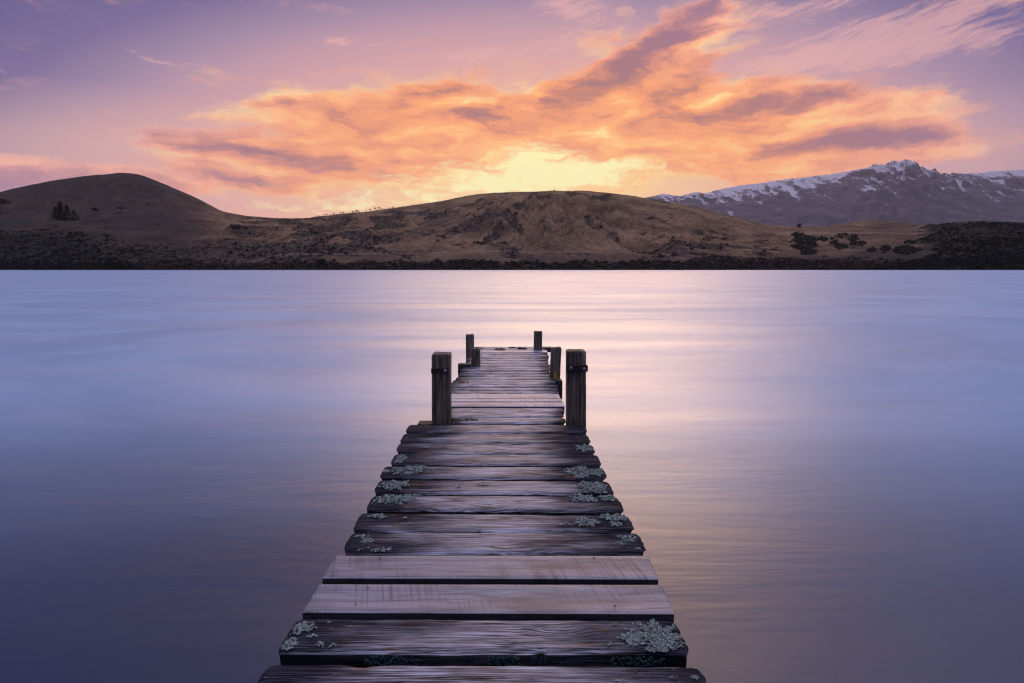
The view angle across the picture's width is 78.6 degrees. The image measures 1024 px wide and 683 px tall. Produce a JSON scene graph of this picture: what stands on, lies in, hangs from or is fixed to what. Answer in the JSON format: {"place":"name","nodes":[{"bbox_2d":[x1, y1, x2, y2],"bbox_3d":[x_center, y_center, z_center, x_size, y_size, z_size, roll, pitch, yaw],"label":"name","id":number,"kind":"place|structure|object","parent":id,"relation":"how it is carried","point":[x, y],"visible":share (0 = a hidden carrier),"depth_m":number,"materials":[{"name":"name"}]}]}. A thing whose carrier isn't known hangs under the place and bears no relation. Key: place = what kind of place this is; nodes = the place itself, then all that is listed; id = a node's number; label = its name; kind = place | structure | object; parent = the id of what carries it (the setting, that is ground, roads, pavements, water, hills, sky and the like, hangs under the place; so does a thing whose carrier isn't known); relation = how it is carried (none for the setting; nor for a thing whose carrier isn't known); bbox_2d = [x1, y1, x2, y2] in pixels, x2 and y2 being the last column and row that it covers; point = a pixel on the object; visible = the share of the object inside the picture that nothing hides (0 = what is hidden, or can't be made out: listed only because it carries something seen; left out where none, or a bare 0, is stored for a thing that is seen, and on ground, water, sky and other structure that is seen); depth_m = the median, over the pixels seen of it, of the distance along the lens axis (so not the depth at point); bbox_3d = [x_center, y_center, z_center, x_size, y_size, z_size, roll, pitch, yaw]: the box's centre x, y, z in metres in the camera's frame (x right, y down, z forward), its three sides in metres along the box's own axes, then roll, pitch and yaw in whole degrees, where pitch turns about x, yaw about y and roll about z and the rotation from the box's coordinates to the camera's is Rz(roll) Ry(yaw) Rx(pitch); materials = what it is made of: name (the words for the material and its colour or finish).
{"place":"outdoors","nodes":[
{"label":"outdoors","id":0,"kind":"place"},
{"bbox_2d":[0,270,1023,682],"bbox_3d":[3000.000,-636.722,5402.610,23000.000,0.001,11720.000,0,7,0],"label":"water","id":1,"kind":"structure","parent":0,"point":[814,476],"depth_m":6.13,"materials":[{"name":"liquid"}]},
{"bbox_2d":[257,331,706,682],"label":"jetty","id":2,"kind":"object","parent":1,"relation":"in","point":[492,539],"visible":0.99,"depth_m":2.44,"materials":[{"name":"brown wood"}]},
{"bbox_2d":[0,173,1023,269],"bbox_3d":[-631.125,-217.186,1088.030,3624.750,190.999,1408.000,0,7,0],"label":"hills","id":3,"kind":"structure","parent":0,"point":[157,220],"depth_m":676.80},
{"bbox_2d":[0,199,9,211],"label":"tree","id":4,"kind":"object","parent":3,"relation":"on","point":[3,201],"visible":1,"depth_m":975.59,"materials":[{"name":"green plant"}]},
{"bbox_2d":[50,206,58,218],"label":"conifer tree","id":5,"kind":"object","parent":3,"relation":"on","point":[54,211],"visible":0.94,"depth_m":768.38,"materials":[{"name":"green plant"}]},
{"bbox_2d":[53,201,64,219],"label":"conifer tree","id":6,"kind":"object","parent":3,"relation":"on","point":[59,206],"visible":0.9,"depth_m":767.96,"materials":[{"name":"green plant"}]},
{"bbox_2d":[59,205,71,219],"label":"conifer tree","id":7,"kind":"object","parent":3,"relation":"on","point":[66,210],"visible":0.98,"depth_m":764.74,"materials":[{"name":"green plant"}]},
{"bbox_2d":[68,210,78,219],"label":"conifer tree","id":8,"kind":"object","parent":3,"relation":"on","point":[73,211],"visible":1,"depth_m":765.23,"materials":[{"name":"green plant"}]},
{"bbox_2d":[67,231,83,237],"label":"gorse thicket","id":9,"kind":"object","parent":3,"relation":"on","point":[75,234],"visible":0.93,"depth_m":654.04,"materials":[{"name":"green plant"}]},
{"bbox_2d":[229,224,240,232],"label":"round bush","id":10,"kind":"object","parent":3,"relation":"on","point":[236,226],"visible":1,"depth_m":696.71,"materials":[{"name":"green plant"}]},
{"bbox_2d":[315,258,326,264],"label":"shore shrub","id":11,"kind":"object","parent":3,"relation":"on","point":[321,261],"visible":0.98,"depth_m":460.36,"materials":[{"name":"green plant"}]},
{"bbox_2d":[0,178,1023,269],"bbox_3d":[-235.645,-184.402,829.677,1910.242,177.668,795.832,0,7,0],"label":"scrub","id":12,"kind":"object","parent":3,"relation":"on","point":[997,257],"visible":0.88,"depth_m":476.20,"materials":[{"name":"green plant"}]},
{"bbox_2d":[790,231,818,254],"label":"gorse thicket","id":13,"kind":"object","parent":3,"relation":"on","point":[799,238],"visible":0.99,"depth_m":618.88,"materials":[{"name":"green plant"}]},
{"bbox_2d":[819,235,827,241],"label":"gorse thicket","id":14,"kind":"object","parent":3,"relation":"on","point":[822,238],"visible":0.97,"depth_m":667.52,"materials":[{"name":"green plant"}]},
{"bbox_2d":[827,239,847,248],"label":"gorse thicket","id":15,"kind":"object","parent":3,"relation":"on","point":[837,245],"visible":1,"depth_m":624.70,"materials":[{"name":"green plant"}]},
{"bbox_2d":[834,232,866,245],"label":"gorse thicket","id":16,"kind":"object","parent":3,"relation":"on","point":[853,240],"visible":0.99,"depth_m":676.16,"materials":[{"name":"green plant"}]},
{"bbox_2d":[866,247,876,251],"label":"gorse thicket","id":17,"kind":"object","parent":3,"relation":"on","point":[871,249],"visible":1,"depth_m":582.10,"materials":[{"name":"green plant"}]},
{"bbox_2d":[879,244,921,253],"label":"gorse thicket","id":18,"kind":"object","parent":3,"relation":"on","point":[906,249],"visible":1,"depth_m":571.67,"materials":[{"name":"green plant"}]},
{"bbox_2d":[904,239,915,244],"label":"gorse thicket","id":19,"kind":"object","parent":3,"relation":"on","point":[910,242],"visible":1,"depth_m":629.34,"materials":[{"name":"green plant"}]},
{"bbox_2d":[0,0,1023,217],"label":"sky","id":20,"kind":"structure","parent":0,"point":[256,108],"materials":[{"name":"orange"}]},
{"bbox_2d":[647,159,1023,226],"bbox_3d":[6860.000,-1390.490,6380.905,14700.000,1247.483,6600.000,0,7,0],"label":"mountain","id":21,"kind":"structure","parent":0,"point":[908,191],"depth_m":6379.67,"materials":[{"name":"grey stone"}]}
]}

